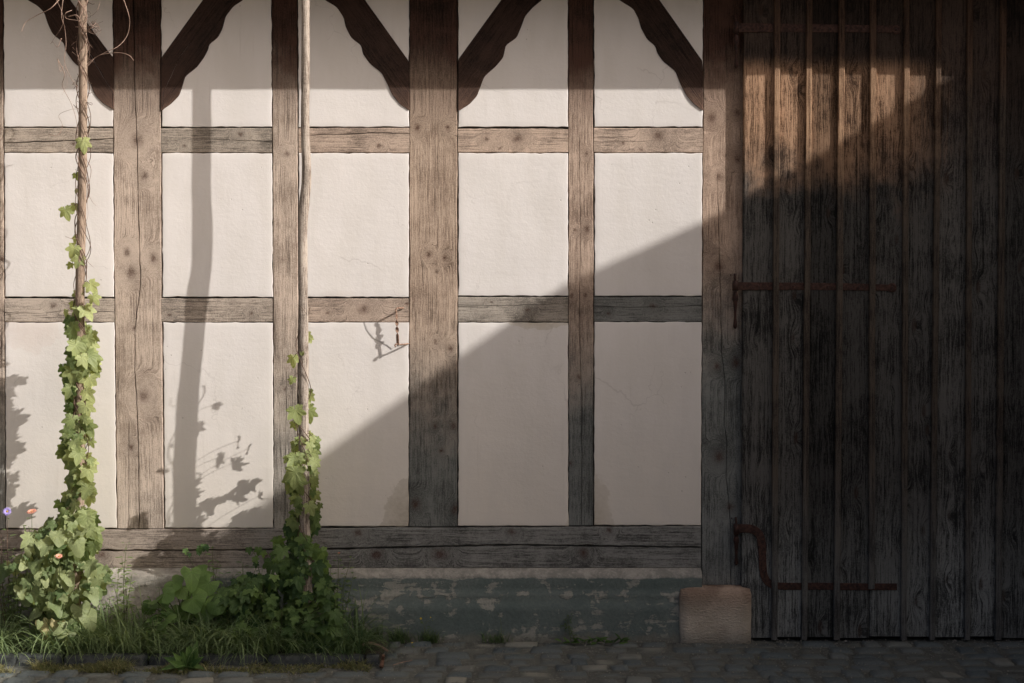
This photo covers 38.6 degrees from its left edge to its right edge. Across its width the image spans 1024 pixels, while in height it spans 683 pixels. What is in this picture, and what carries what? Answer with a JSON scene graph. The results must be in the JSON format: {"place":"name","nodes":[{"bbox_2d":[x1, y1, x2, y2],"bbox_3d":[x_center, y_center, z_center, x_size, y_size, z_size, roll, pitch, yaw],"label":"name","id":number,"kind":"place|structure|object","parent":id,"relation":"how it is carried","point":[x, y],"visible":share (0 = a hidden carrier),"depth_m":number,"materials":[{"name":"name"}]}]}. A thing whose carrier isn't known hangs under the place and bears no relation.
{"place":"outdoors","nodes":[
{"label":"outdoors","id":0,"kind":"place"},
{"bbox_2d":[0,638,386,660],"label":"soil","id":1,"kind":"structure","parent":0,"point":[376,649],"depth_m":7.67,"materials":[{"name":"brown soil"}]},
{"bbox_2d":[0,507,15,642],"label":"aster plant","id":2,"kind":"object","parent":1,"relation":"on","point":[7,511],"visible":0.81,"depth_m":7.75,"materials":[{"name":"green plant"}]},
{"bbox_2d":[0,548,29,646],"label":"aster plant","id":3,"kind":"object","parent":1,"relation":"on","point":[12,610],"visible":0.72,"depth_m":7.71,"materials":[{"name":"green plant"}]},
{"bbox_2d":[26,509,36,640],"bbox_3d":[-2.534,1.268,7.733,0.096,0.768,0.122,-1,2,-33],"label":"zinnia plant","id":4,"kind":"object","parent":1,"relation":"on","point":[31,511],"visible":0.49,"depth_m":7.72,"materials":[{"name":"green plant"}]},
{"bbox_2d":[0,514,112,647],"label":"leafy bush","id":5,"kind":"object","parent":1,"relation":"on","point":[38,586],"visible":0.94,"depth_m":7.57,"materials":[{"name":"green plant"}]},
{"bbox_2d":[54,554,64,588],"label":"zinnia plant","id":6,"kind":"object","parent":1,"relation":"on","point":[58,555],"visible":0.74,"depth_m":7.50,"materials":[{"name":"orange plant"}]},
{"bbox_2d":[71,0,86,607],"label":"wooden pole","id":7,"kind":"object","parent":1,"relation":"on","point":[81,237],"visible":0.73,"depth_m":7.70,"materials":[{"name":"brown wood"}]},
{"bbox_2d":[21,0,133,572],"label":"hop vine","id":8,"kind":"object","parent":7,"relation":"attached to","point":[83,352],"visible":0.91,"depth_m":7.68,"materials":[{"name":"green plant"}]},
{"bbox_2d":[90,599,114,623],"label":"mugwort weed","id":9,"kind":"object","parent":1,"relation":"on","point":[104,608],"visible":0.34,"depth_m":7.83,"materials":[{"name":"green plant"}]},
{"bbox_2d":[107,542,136,630],"bbox_3d":[-2.089,1.363,7.846,0.160,0.571,0.136,0,2,0],"label":"mugwort weed","id":10,"kind":"object","parent":1,"relation":"on","point":[126,597],"visible":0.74,"depth_m":7.84,"materials":[{"name":"green plant"}]},
{"bbox_2d":[140,587,170,652],"bbox_3d":[-1.873,1.478,7.649,0.200,0.354,0.289,0,2,0],"label":"leafy weed","id":11,"kind":"object","parent":1,"relation":"on","point":[149,631],"visible":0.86,"depth_m":7.65,"materials":[{"name":"green plant"}]},
{"bbox_2d":[140,564,229,636],"bbox_3d":[-1.724,1.413,7.691,0.509,0.464,0.312,0,2,0],"label":"round leaved plant","id":12,"kind":"object","parent":1,"relation":"on","point":[199,587],"visible":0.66,"depth_m":7.68,"materials":[{"name":"green plant"}]},
{"bbox_2d":[182,544,209,565],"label":"bindweed","id":13,"kind":"object","parent":1,"relation":"on","point":[201,548],"visible":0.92,"depth_m":7.81,"materials":[{"name":"green plant"}]},
{"bbox_2d":[0,556,404,666],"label":"grass","id":14,"kind":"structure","parent":1,"relation":"on","point":[103,637],"depth_m":7.55,"materials":[{"name":"green plant"}]},
{"bbox_2d":[218,605,235,652],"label":"leafy weed","id":15,"kind":"object","parent":1,"relation":"on","point":[227,621],"visible":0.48,"depth_m":7.63,"materials":[{"name":"green plant"}]},
{"bbox_2d":[245,546,266,574],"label":"bindweed","id":16,"kind":"object","parent":1,"relation":"on","point":[258,551],"visible":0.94,"depth_m":7.81,"materials":[{"name":"green plant"}]},
{"bbox_2d":[211,573,351,653],"bbox_3d":[-1.224,1.453,7.691,0.786,0.485,0.387,0,2,0],"label":"lobed shrub","id":17,"kind":"object","parent":1,"relation":"on","point":[235,596],"visible":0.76,"depth_m":7.60,"materials":[{"name":"green plant"}]},
{"bbox_2d":[298,0,311,639],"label":"wooden pole","id":18,"kind":"object","parent":1,"relation":"on","point":[304,201],"visible":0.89,"depth_m":7.68,"materials":[{"name":"brown wood"}]},
{"bbox_2d":[234,307,334,626],"bbox_3d":[-1.188,0.715,7.737,0.544,1.815,0.341,0,2,0],"label":"hop vine","id":19,"kind":"object","parent":18,"relation":"attached to","point":[299,545],"visible":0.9,"depth_m":7.67,"materials":[{"name":"green plant"}]},
{"bbox_2d":[314,597,347,652],"bbox_3d":[-0.960,1.503,7.647,0.199,0.304,0.267,0,2,0],"label":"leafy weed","id":20,"kind":"object","parent":1,"relation":"on","point":[327,619],"visible":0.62,"depth_m":7.66,"materials":[{"name":"green plant"}]},
{"bbox_2d":[350,620,393,639],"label":"grass tuft","id":21,"kind":"object","parent":1,"relation":"on","point":[380,633],"visible":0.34,"depth_m":7.94,"materials":[{"name":"green plant"}]},
{"bbox_2d":[207,547,222,617],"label":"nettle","id":22,"kind":"object","parent":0,"point":[213,568],"visible":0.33,"depth_m":7.85,"materials":[{"name":"green plant"}]},
{"bbox_2d":[221,561,257,587],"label":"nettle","id":23,"kind":"object","parent":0,"point":[237,574],"visible":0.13,"depth_m":7.87,"materials":[{"name":"green plant"}]},
{"bbox_2d":[328,552,356,627],"bbox_3d":[-0.918,1.391,7.834,0.183,0.516,0.191,0,2,0],"label":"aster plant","id":24,"kind":"object","parent":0,"point":[342,589],"visible":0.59,"depth_m":7.86,"materials":[{"name":"green plant"}]},
{"bbox_2d":[0,637,1023,682],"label":"pavement","id":25,"kind":"structure","parent":0,"point":[873,666],"depth_m":7.40,"materials":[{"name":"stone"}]},
{"bbox_2d":[362,642,388,651],"bbox_3d":[-0.720,1.602,7.670,0.146,0.052,0.036,0,2,-6],"label":"stick","id":26,"kind":"object","parent":25,"relation":"on","point":[384,648],"visible":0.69,"depth_m":7.67,"materials":[{"name":"brown wood"}]},
{"bbox_2d":[379,654,384,667],"bbox_3d":[-0.656,1.617,7.404,0.025,0.063,0.067,0,2,0],"label":"stick","id":27,"kind":"object","parent":25,"relation":"on","point":[381,665],"visible":1,"depth_m":7.40,"materials":[{"name":"brown wood"}]},
{"bbox_2d":[382,626,415,643],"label":"grass tuft","id":28,"kind":"object","parent":25,"relation":"on","point":[403,635],"visible":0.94,"depth_m":7.94,"materials":[{"name":"green plant"}]},
{"bbox_2d":[412,617,432,647],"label":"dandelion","id":29,"kind":"object","parent":25,"relation":"on","point":[424,630],"visible":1,"depth_m":7.92,"materials":[{"name":"green plant"}]},
{"bbox_2d":[412,628,444,643],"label":"grass tuft","id":30,"kind":"object","parent":25,"relation":"on","point":[435,637],"visible":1,"depth_m":7.94,"materials":[{"name":"green plant"}]},
{"bbox_2d":[479,630,512,643],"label":"grass tuft","id":31,"kind":"object","parent":25,"relation":"on","point":[497,639],"visible":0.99,"depth_m":7.94,"materials":[{"name":"green plant"}]},
{"bbox_2d":[0,642,1019,682],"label":"turf strip","id":32,"kind":"object","parent":25,"relation":"on","point":[114,665],"visible":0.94,"depth_m":7.36,"materials":[{"name":"green plant"}]},
{"bbox_2d":[159,640,204,670],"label":"dock plant","id":33,"kind":"object","parent":32,"relation":"on","point":[178,662],"visible":1,"depth_m":7.34,"materials":[{"name":"green plant"}]},
{"bbox_2d":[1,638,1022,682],"bbox_3d":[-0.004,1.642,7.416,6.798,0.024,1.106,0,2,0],"label":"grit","id":34,"kind":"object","parent":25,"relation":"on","point":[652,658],"visible":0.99,"depth_m":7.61,"materials":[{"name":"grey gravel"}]},
{"bbox_2d":[560,614,578,638],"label":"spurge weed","id":35,"kind":"object","parent":25,"relation":"on","point":[569,627],"visible":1,"depth_m":7.94,"materials":[{"name":"green plant"}]},
{"bbox_2d":[555,634,629,644],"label":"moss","id":36,"kind":"object","parent":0,"point":[625,639],"visible":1,"depth_m":7.91,"materials":[{"name":"green plant"}]},
{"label":"ground","id":37,"kind":"structure","parent":0,"visible":0},
{"bbox_2d":[0,652,379,666],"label":"bed edging","id":38,"kind":"object","parent":37,"relation":"on","point":[11,659],"visible":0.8,"depth_m":7.46,"materials":[{"name":"stone"}]},
{"bbox_2d":[0,0,1023,643],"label":"timber framed barn","id":39,"kind":"structure","parent":37,"relation":"on","point":[710,320],"depth_m":7.98,"materials":[{"name":"brown wood"}]},
{"bbox_2d":[394,307,409,346],"bbox_3d":[-0.601,-0.079,7.980,0.033,0.219,0.100,1,2,38],"label":"iron hook","id":40,"kind":"object","parent":39,"relation":"attached to","point":[397,330],"visible":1,"depth_m":7.95,"materials":[{"name":"brown metal"}]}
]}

